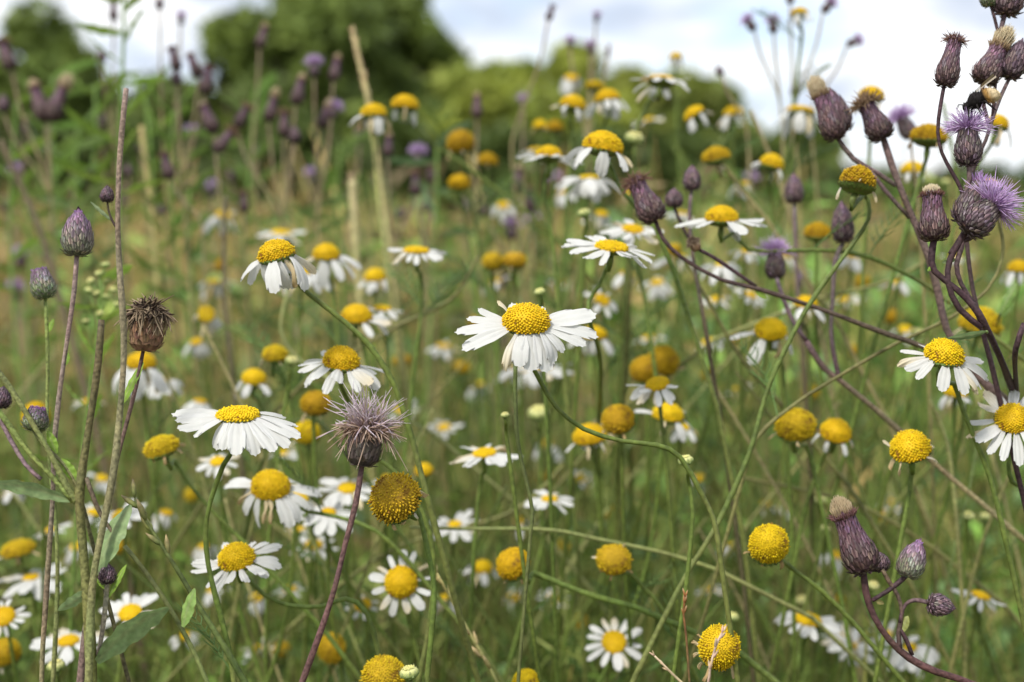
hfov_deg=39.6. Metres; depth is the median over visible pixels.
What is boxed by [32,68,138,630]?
leafy plant
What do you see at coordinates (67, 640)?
mayweed flower
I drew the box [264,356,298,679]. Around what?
mayweed bud
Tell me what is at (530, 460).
grass stalk
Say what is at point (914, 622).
grass stalk
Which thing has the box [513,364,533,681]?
grass stalk
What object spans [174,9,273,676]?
thistle plant
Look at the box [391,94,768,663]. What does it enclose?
mayweed flower
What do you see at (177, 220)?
leafy plant
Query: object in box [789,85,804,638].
thistle plant
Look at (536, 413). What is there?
mayweed bud
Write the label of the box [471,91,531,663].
thistle plant
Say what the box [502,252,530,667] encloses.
mayweed flower
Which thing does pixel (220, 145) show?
thistle plant
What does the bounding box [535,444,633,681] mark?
grass stalk
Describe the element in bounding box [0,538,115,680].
mayweed flower
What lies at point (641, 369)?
mayweed flower
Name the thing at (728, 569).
mayweed flower
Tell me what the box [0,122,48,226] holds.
bush
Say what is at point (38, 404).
mayweed flower
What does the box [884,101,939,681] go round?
thistle plant
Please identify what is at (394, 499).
mayweed flower
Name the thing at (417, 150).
thistle plant
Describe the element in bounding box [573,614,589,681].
mayweed flower
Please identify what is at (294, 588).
mayweed flower
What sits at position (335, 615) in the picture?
grass stalk
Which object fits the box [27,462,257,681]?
grass stalk
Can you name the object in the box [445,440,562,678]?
mayweed flower
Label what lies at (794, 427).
mayweed flower
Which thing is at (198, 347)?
mayweed flower
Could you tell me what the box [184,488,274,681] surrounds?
mayweed flower
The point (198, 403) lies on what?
mayweed flower
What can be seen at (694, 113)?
mayweed flower
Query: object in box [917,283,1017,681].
leafy stalk
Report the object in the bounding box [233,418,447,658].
grass stalk
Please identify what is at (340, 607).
grass stalk
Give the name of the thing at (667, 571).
grass stalk
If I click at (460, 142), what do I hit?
mayweed flower
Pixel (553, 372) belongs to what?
mayweed flower
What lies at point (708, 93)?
bush
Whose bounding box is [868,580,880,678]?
mayweed bud
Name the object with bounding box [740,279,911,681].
mayweed flower
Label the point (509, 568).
mayweed flower
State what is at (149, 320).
thistle plant
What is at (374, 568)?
grass stalk
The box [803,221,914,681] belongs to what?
mayweed flower
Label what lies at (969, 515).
mayweed bud
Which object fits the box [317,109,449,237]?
bush
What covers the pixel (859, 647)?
mayweed flower
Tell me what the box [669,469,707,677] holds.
grass stalk
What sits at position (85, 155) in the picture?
bush
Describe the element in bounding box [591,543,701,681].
mayweed flower
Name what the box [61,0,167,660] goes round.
leafy plant
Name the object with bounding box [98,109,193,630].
thistle plant
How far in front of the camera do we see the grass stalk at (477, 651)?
0.52 m
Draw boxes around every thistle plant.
[0,35,96,644]
[0,385,11,408]
[1,197,63,680]
[7,162,82,624]
[16,116,76,624]
[20,405,130,681]
[29,266,59,681]
[39,206,93,681]
[47,193,78,618]
[71,156,113,614]
[76,292,177,681]
[83,165,182,681]
[97,2,192,679]
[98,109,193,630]
[121,184,139,680]
[122,164,176,681]
[135,133,184,681]
[155,0,214,678]
[156,149,263,660]
[158,202,220,666]
[165,44,216,681]
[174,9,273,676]
[184,123,238,645]
[197,101,251,681]
[204,177,238,505]
[225,162,301,659]
[231,73,348,678]
[238,188,295,681]
[251,22,272,677]
[254,147,283,663]
[286,170,303,653]
[299,381,411,681]
[302,53,343,680]
[303,166,326,673]
[344,180,373,623]
[354,125,363,640]
[368,173,409,598]
[382,132,422,298]
[397,206,441,675]
[407,142,465,679]
[422,193,443,660]
[424,163,454,670]
[463,198,475,648]
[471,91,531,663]
[481,164,534,551]
[494,270,507,641]
[501,215,525,498]
[501,334,516,546]
[511,4,567,679]
[516,92,559,669]
[525,212,539,670]
[547,171,561,559]
[564,10,636,681]
[618,169,1007,400]
[664,165,755,681]
[715,65,776,678]
[739,12,787,665]
[743,171,759,604]
[754,200,1023,542]
[783,173,813,666]
[786,0,839,674]
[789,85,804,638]
[789,272,808,661]
[805,75,1007,402]
[811,32,865,657]
[826,495,974,681]
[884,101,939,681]
[915,30,1023,402]
[965,0,1023,510]
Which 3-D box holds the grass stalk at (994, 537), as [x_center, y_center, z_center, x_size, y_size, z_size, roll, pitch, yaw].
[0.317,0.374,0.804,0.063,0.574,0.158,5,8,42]
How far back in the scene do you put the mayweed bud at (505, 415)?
0.51 m
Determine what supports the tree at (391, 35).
on the ground
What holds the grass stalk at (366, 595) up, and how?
on the ground
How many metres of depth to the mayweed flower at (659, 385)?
0.56 m
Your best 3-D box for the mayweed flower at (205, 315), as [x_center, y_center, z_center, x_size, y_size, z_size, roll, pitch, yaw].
[-0.023,0.316,0.816,0.296,0.686,0.066,-4,7,-34]
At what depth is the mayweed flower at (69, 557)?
0.75 m
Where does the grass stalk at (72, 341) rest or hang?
on the ground
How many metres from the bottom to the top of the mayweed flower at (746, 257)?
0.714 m
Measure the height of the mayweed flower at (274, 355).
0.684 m
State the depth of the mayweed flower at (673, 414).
0.60 m
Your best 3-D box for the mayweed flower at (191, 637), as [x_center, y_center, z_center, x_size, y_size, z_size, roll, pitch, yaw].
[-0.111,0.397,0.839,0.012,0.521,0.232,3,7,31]
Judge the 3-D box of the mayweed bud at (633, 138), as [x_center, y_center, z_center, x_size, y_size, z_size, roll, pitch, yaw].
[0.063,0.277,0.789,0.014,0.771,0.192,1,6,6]
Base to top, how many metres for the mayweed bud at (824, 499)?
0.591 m
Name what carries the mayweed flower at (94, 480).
on the ground
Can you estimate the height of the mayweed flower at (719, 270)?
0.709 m
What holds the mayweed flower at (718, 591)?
on the ground
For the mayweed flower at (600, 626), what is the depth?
0.71 m
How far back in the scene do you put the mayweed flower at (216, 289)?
0.91 m
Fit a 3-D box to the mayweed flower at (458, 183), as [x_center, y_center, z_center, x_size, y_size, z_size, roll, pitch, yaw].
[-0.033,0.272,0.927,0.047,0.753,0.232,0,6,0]
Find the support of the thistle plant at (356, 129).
on the ground
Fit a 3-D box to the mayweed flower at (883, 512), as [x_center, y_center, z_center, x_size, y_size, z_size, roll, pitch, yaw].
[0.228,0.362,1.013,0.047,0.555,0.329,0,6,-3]
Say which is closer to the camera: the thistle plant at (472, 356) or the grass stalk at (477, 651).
the grass stalk at (477, 651)
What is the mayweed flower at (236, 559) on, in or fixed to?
on the ground
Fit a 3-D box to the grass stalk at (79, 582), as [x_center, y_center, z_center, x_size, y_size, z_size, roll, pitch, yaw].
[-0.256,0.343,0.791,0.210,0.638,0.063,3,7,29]
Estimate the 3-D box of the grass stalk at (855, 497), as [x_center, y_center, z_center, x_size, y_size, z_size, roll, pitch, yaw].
[0.194,0.318,0.654,0.244,0.716,0.045,-2,6,-19]
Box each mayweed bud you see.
[46,659,64,681]
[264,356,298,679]
[399,663,418,681]
[501,412,541,681]
[528,404,548,681]
[534,288,558,681]
[551,208,590,681]
[612,131,644,681]
[670,455,694,681]
[731,612,738,681]
[796,594,806,681]
[807,496,826,681]
[810,525,831,681]
[862,282,944,681]
[866,328,923,681]
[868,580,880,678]
[902,178,950,675]
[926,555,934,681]
[951,510,974,681]
[967,512,989,678]
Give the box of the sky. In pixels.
[0,0,1023,178]
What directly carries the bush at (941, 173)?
on the ground
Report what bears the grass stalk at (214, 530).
on the ground
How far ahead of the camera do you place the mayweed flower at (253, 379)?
0.66 m
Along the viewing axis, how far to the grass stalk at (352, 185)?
0.86 m
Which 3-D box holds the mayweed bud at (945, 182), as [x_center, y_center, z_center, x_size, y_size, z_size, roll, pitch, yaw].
[0.244,0.275,0.906,0.014,0.750,0.143,0,6,3]
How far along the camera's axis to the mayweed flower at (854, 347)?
0.93 m
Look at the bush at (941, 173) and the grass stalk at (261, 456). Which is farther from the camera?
the bush at (941, 173)
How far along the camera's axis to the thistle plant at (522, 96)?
1.00 m
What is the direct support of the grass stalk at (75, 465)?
on the ground
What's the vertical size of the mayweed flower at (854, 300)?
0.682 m
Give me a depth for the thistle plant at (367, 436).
0.44 m
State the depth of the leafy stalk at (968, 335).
0.45 m
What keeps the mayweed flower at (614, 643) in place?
on the ground
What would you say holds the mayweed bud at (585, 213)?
on the ground
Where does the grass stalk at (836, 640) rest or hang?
on the ground
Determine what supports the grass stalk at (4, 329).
on the ground
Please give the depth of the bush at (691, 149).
19.38 m
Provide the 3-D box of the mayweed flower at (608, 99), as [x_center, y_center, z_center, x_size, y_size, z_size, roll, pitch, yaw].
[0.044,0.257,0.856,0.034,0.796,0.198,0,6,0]
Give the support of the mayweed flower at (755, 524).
on the ground
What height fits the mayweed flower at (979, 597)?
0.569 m
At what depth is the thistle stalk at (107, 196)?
0.43 m
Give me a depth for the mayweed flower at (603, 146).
0.55 m
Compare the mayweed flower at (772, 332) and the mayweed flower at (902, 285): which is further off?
the mayweed flower at (902, 285)
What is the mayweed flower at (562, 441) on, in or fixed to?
on the ground
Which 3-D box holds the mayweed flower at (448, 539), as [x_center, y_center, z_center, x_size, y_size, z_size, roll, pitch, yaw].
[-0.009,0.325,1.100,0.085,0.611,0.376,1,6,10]
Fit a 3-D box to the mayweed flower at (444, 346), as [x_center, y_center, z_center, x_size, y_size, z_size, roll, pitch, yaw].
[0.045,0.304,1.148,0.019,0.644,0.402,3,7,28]
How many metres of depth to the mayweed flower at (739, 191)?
0.87 m
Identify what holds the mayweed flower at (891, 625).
on the ground
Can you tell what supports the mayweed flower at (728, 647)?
on the ground
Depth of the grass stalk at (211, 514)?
0.68 m
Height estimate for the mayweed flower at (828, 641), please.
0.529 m
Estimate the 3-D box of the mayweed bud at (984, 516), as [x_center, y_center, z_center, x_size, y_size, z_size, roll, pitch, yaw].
[0.201,0.368,0.736,0.019,0.599,0.140,0,6,-5]
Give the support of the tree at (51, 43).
on the ground
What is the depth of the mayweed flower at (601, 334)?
0.71 m
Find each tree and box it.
[0,0,139,187]
[194,0,475,139]
[199,65,284,138]
[361,61,441,129]
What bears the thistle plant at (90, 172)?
on the ground
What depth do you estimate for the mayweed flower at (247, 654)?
0.70 m
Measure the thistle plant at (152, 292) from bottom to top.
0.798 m
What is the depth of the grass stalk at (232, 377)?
0.75 m
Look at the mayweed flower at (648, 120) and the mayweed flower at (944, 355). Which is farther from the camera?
the mayweed flower at (648, 120)
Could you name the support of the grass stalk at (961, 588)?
on the ground
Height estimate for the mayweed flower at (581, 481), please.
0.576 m
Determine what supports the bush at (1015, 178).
on the ground
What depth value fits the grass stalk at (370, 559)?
0.62 m
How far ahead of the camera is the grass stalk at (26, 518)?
0.79 m
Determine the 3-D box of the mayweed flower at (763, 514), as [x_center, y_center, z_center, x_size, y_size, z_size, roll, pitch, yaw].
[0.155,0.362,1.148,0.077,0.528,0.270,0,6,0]
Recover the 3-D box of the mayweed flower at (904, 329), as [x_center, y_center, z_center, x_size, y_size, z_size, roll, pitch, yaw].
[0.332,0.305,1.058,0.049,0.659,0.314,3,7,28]
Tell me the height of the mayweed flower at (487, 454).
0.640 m
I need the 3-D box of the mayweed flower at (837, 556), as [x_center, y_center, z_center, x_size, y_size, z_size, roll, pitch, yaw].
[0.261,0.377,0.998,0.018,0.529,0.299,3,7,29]
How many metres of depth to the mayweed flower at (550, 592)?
0.80 m
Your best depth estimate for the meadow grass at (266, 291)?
2.14 m
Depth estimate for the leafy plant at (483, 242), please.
1.10 m
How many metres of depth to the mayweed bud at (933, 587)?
0.70 m
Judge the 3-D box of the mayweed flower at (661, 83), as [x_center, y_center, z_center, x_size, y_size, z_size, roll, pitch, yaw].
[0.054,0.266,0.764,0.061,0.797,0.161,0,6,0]
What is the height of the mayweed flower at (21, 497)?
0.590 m
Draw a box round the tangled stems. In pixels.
[0,140,1023,681]
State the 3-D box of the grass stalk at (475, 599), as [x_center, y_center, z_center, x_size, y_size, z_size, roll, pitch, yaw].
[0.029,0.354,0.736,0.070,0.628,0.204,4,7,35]
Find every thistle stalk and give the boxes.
[0,319,195,681]
[85,88,128,681]
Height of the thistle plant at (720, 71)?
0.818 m
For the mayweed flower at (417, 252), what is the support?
on the ground
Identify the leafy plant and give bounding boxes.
[0,86,56,681]
[0,188,78,630]
[19,53,100,591]
[23,262,132,681]
[29,93,125,644]
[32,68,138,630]
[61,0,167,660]
[123,65,194,680]
[130,164,220,676]
[136,71,252,643]
[192,72,301,666]
[251,188,348,681]
[289,124,381,643]
[381,120,486,664]
[425,190,513,663]
[525,155,592,680]
[658,132,731,674]
[729,181,812,678]
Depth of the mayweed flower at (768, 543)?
0.50 m
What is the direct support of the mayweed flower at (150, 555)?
on the ground
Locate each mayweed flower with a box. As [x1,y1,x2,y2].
[0,489,67,681]
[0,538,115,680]
[0,563,66,657]
[0,599,30,681]
[0,637,22,681]
[21,401,51,681]
[29,627,106,681]
[33,523,97,680]
[38,499,145,681]
[55,503,102,681]
[65,542,102,681]
[72,399,125,658]
[74,472,108,672]
[99,592,158,681]
[112,351,190,681]
[117,540,147,681]
[125,377,182,681]
[142,434,362,681]
[145,385,173,679]
[146,279,236,666]
[152,509,180,681]
[169,398,258,681]
[170,338,358,666]
[170,631,199,681]
[171,405,300,681]
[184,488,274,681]
[190,541,381,655]
[193,302,527,668]
[193,544,253,681]
[196,453,264,681]
[203,210,351,662]
[203,268,333,681]
[204,579,230,681]
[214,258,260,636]
[223,453,503,681]
[235,368,334,681]
[236,320,344,681]
[240,238,481,681]
[241,637,273,662]
[248,593,264,679]
[257,229,351,673]
[265,483,317,681]
[270,448,296,681]
[272,583,306,679]
[274,390,421,681]
[274,641,290,681]
[276,243,369,681]
[280,526,333,681]
[289,420,320,673]
[289,535,356,681]
[298,345,435,681]
[303,495,354,681]
[316,632,346,681]
[318,477,370,675]
[341,303,395,657]
[345,594,378,660]
[346,299,401,658]
[349,103,436,681]
[356,354,410,681]
[357,268,424,657]
[359,654,405,681]
[367,471,436,681]
[367,474,447,681]
[368,549,430,681]
[381,245,469,655]
[384,400,517,621]
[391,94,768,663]
[406,462,436,681]
[407,509,478,681]
[410,119,546,658]
[411,173,494,681]
[417,444,522,681]
[426,340,512,677]
[427,420,517,664]
[428,244,504,681]
[436,594,455,680]
[442,315,516,670]
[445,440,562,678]
[446,129,548,681]
[448,174,620,681]
[448,276,513,636]
[452,360,518,679]
[455,301,740,681]
[456,152,512,669]
[458,243,682,678]
[460,559,497,660]
[467,381,510,648]
[471,517,537,681]
[487,120,562,645]
[491,201,654,659]
[494,366,593,603]
[496,546,779,681]
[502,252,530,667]
[503,489,573,681]
[503,588,522,673]
[509,276,673,670]
[511,668,538,681]
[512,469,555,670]
[516,145,587,681]
[517,210,610,640]
[517,363,573,681]
[519,147,553,665]
[521,296,737,668]
[528,94,585,668]
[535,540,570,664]
[537,589,569,640]
[542,335,665,681]
[543,471,606,673]
[545,280,611,671]
[549,190,589,678]
[559,73,654,669]
[559,345,685,674]
[561,88,628,677]
[561,235,654,613]
[564,130,760,681]
[565,423,700,681]
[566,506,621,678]
[568,319,657,677]
[573,420,641,681]
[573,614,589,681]
[584,80,612,654]
[584,286,638,681]
[585,617,657,681]
[589,254,793,676]
[590,402,693,681]
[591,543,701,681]
[592,74,689,681]
[599,219,758,676]
[600,404,698,677]
[611,263,742,679]
[612,270,817,680]
[621,116,688,680]
[621,189,845,675]
[626,376,717,681]
[629,355,660,681]
[630,164,876,681]
[650,181,788,636]
[651,254,761,679]
[654,423,713,681]
[658,106,771,681]
[659,474,719,660]
[659,542,733,663]
[664,211,851,681]
[665,51,797,654]
[674,191,1023,361]
[676,368,717,676]
[680,338,825,681]
[682,179,1004,681]
[684,6,833,665]
[684,105,942,681]
[686,161,928,681]
[691,623,740,681]
[696,585,722,625]
[701,146,975,681]
[706,274,870,679]
[714,249,775,635]
[714,384,781,680]
[729,333,764,681]
[730,317,796,681]
[733,288,802,679]
[738,105,848,673]
[739,501,788,623]
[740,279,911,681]
[743,523,905,681]
[750,153,788,679]
[761,386,818,645]
[766,418,853,681]
[768,408,857,681]
[774,611,839,681]
[782,295,824,681]
[785,123,948,681]
[797,259,1023,681]
[800,255,873,670]
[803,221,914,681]
[817,592,844,681]
[819,551,840,673]
[819,622,845,681]
[826,309,900,681]
[827,624,874,681]
[828,295,929,676]
[831,85,884,681]
[835,114,1011,681]
[849,345,986,681]
[861,495,900,659]
[868,621,895,673]
[869,253,974,681]
[872,509,921,681]
[873,429,937,681]
[876,635,939,681]
[887,306,1003,681]
[892,325,991,680]
[897,337,1023,634]
[938,386,1018,681]
[951,588,1006,681]
[966,389,1023,486]
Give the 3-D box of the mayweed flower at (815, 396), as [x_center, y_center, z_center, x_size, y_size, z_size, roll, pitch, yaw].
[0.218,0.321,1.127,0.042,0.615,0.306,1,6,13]
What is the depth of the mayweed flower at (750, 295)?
0.77 m
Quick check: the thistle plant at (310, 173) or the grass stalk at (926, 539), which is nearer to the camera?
the grass stalk at (926, 539)
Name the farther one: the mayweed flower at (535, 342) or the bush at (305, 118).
the bush at (305, 118)
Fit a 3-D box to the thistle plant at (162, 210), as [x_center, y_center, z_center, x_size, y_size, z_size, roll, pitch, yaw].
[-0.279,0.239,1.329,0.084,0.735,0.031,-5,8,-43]
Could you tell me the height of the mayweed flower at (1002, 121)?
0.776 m
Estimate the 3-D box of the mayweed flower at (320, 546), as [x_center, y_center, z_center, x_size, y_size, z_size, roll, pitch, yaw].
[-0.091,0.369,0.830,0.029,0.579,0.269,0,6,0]
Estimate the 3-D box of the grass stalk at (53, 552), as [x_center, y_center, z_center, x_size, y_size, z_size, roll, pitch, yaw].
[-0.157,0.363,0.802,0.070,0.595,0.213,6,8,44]
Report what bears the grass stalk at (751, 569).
on the ground
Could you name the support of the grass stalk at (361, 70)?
on the ground
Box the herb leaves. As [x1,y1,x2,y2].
[0,151,1023,681]
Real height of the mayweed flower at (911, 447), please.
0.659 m
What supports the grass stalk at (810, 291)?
on the ground
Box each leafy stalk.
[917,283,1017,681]
[947,330,1023,446]
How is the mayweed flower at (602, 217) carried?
on the ground
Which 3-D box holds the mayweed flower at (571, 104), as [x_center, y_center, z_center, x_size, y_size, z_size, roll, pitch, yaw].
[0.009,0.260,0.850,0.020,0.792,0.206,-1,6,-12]
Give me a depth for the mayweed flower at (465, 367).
0.96 m
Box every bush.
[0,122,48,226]
[45,108,143,227]
[122,115,277,237]
[127,67,218,133]
[241,105,346,246]
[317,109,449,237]
[415,57,552,145]
[429,119,537,229]
[476,55,547,226]
[500,121,635,230]
[514,38,646,142]
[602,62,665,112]
[623,123,723,233]
[641,65,775,146]
[707,126,820,230]
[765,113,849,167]
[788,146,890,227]
[849,159,924,232]
[901,158,1020,226]
[994,165,1023,224]
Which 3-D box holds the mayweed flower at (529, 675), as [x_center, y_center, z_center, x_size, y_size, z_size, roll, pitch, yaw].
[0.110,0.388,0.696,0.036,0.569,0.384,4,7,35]
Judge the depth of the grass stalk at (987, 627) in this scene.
0.91 m
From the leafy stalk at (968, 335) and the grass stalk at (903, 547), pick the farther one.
the grass stalk at (903, 547)
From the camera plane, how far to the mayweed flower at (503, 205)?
1.01 m
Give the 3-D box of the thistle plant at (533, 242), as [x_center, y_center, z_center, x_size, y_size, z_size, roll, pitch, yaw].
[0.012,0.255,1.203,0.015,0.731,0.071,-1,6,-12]
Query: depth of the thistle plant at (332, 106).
0.92 m
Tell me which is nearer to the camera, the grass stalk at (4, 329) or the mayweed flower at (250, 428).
the mayweed flower at (250, 428)
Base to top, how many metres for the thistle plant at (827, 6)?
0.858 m
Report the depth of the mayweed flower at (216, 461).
0.63 m
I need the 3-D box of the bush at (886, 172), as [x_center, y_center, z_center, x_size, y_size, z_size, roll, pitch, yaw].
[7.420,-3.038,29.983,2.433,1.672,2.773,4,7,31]
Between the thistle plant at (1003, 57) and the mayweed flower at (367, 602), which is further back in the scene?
the mayweed flower at (367, 602)
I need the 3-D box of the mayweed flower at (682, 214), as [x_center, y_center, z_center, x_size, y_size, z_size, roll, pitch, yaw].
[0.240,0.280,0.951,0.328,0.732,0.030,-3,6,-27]
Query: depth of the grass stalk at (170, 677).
0.65 m
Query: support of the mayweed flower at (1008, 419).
on the ground
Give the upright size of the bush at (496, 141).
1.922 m
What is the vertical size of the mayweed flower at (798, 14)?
0.840 m
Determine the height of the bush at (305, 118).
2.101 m
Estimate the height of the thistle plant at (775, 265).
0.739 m
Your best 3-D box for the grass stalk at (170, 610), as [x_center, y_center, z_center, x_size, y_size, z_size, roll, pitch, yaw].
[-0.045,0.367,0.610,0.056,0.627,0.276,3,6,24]
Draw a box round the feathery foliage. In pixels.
[0,253,1023,681]
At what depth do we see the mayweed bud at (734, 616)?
0.60 m
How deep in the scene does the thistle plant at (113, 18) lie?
1.00 m
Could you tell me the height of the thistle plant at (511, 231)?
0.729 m
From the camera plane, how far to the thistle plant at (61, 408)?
1.19 m
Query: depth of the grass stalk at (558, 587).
0.73 m
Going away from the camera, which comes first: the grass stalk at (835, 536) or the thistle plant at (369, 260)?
the grass stalk at (835, 536)
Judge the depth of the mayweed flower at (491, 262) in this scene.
0.73 m
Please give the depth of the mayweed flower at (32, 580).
0.66 m
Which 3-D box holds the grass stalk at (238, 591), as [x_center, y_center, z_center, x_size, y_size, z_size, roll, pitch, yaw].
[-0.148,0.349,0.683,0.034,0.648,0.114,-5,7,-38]
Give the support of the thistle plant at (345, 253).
on the ground
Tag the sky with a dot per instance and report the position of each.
(902, 52)
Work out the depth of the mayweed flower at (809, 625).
0.62 m
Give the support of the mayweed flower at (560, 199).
on the ground
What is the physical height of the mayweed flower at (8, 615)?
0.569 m
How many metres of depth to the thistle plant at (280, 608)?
1.26 m
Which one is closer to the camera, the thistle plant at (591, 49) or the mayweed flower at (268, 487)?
the mayweed flower at (268, 487)
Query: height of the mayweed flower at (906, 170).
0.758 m
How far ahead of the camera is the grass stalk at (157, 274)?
0.95 m
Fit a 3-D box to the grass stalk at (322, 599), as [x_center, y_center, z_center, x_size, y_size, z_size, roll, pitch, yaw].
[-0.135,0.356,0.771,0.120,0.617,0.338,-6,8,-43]
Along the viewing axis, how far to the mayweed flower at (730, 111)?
0.86 m
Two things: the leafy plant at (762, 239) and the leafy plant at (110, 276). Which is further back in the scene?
the leafy plant at (762, 239)
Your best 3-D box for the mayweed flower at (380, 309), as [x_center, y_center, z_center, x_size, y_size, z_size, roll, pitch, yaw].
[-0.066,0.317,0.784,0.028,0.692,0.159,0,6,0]
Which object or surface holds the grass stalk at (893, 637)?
on the ground
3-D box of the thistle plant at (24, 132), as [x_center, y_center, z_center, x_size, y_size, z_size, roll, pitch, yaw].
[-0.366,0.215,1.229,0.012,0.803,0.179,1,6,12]
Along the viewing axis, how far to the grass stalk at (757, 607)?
0.72 m
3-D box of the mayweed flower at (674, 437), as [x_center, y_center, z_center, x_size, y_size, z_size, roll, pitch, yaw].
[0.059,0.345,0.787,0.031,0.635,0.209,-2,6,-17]
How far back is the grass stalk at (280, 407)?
0.67 m
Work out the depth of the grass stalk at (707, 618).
0.62 m
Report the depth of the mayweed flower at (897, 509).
1.11 m
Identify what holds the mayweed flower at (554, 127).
on the ground
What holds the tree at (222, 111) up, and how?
on the ground
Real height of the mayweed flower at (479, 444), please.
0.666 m
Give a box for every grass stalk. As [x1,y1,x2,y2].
[0,139,149,681]
[0,323,9,338]
[0,422,115,566]
[0,476,48,563]
[2,348,58,412]
[12,492,133,681]
[20,396,222,681]
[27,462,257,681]
[121,255,478,681]
[121,479,248,681]
[123,545,209,681]
[139,125,211,676]
[153,351,264,679]
[165,495,351,681]
[175,469,375,651]
[178,446,458,681]
[182,424,260,681]
[184,316,371,658]
[194,352,472,681]
[195,485,254,669]
[203,326,337,681]
[220,410,280,681]
[221,196,270,681]
[224,498,282,681]
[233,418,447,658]
[237,464,563,681]
[237,485,454,679]
[279,289,652,681]
[279,464,364,667]
[324,409,434,681]
[347,171,386,654]
[349,25,431,681]
[386,448,516,673]
[409,526,882,681]
[412,485,507,679]
[436,564,498,681]
[450,260,925,681]
[486,174,596,681]
[506,334,752,680]
[508,404,691,680]
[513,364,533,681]
[531,505,654,669]
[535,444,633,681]
[615,518,706,679]
[648,400,841,681]
[649,650,682,681]
[660,588,734,681]
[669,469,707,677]
[681,589,690,681]
[683,255,957,674]
[685,496,873,671]
[695,545,792,681]
[699,529,769,671]
[707,624,726,681]
[711,379,866,681]
[728,445,905,680]
[736,371,887,681]
[744,525,882,681]
[745,477,1022,630]
[750,110,861,681]
[774,405,876,677]
[795,505,975,677]
[828,369,905,681]
[881,463,918,681]
[883,448,963,664]
[883,460,935,681]
[886,413,985,672]
[897,480,1003,681]
[918,486,970,674]
[926,508,1005,680]
[929,400,966,677]
[942,102,971,656]
[946,464,1013,681]
[963,339,1023,594]
[972,407,1016,681]
[975,519,1023,567]
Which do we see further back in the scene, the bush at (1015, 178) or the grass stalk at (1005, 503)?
the bush at (1015, 178)
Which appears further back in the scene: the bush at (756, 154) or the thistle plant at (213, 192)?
the bush at (756, 154)
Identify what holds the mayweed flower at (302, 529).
on the ground
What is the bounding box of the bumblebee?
[956,74,1000,120]
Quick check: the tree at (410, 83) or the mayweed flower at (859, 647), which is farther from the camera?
the tree at (410, 83)
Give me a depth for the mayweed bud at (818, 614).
0.63 m
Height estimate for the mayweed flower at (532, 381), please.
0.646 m
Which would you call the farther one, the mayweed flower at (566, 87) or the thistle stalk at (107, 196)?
the mayweed flower at (566, 87)
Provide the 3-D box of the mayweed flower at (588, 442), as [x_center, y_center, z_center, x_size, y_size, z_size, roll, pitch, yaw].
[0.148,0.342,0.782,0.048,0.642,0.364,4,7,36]
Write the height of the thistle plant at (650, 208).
0.751 m
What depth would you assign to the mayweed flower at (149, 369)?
0.67 m
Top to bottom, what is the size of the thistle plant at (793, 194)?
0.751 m
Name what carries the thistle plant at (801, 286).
on the ground
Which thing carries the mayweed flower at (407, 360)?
on the ground
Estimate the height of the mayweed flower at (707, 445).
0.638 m
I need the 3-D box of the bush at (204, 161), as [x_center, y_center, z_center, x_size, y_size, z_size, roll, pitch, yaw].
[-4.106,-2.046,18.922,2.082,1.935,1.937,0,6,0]
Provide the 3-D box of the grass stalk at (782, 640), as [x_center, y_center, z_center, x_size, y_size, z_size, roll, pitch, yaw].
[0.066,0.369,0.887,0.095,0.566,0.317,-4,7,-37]
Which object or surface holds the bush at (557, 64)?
on the ground
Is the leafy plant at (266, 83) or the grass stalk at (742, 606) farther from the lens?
the leafy plant at (266, 83)
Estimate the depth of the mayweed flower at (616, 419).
0.57 m
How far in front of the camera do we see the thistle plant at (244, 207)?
0.95 m
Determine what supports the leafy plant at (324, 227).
on the ground
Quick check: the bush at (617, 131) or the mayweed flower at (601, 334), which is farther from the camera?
the bush at (617, 131)
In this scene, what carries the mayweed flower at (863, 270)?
on the ground
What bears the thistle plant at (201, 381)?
on the ground
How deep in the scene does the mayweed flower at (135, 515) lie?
0.65 m
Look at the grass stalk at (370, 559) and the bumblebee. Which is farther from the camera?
the grass stalk at (370, 559)
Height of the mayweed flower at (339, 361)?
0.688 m
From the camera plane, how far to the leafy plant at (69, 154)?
1.10 m
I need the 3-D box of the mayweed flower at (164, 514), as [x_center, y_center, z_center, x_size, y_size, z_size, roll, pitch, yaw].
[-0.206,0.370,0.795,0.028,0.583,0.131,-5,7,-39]
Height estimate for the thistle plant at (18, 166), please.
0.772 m
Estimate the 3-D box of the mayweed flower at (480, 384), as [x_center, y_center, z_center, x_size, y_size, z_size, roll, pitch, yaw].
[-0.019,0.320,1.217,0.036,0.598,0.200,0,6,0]
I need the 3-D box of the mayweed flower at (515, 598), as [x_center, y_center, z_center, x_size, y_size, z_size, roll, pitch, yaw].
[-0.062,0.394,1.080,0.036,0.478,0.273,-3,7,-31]
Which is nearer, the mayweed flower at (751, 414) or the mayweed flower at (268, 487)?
the mayweed flower at (268, 487)
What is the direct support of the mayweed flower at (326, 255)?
on the ground
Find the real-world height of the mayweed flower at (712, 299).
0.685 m
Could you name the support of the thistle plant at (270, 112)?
on the ground
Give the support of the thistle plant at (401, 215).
on the ground
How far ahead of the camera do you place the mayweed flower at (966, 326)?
0.63 m
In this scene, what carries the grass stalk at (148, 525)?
on the ground
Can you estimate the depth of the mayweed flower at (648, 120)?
0.97 m
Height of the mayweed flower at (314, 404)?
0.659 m
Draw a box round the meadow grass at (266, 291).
[0,121,1023,681]

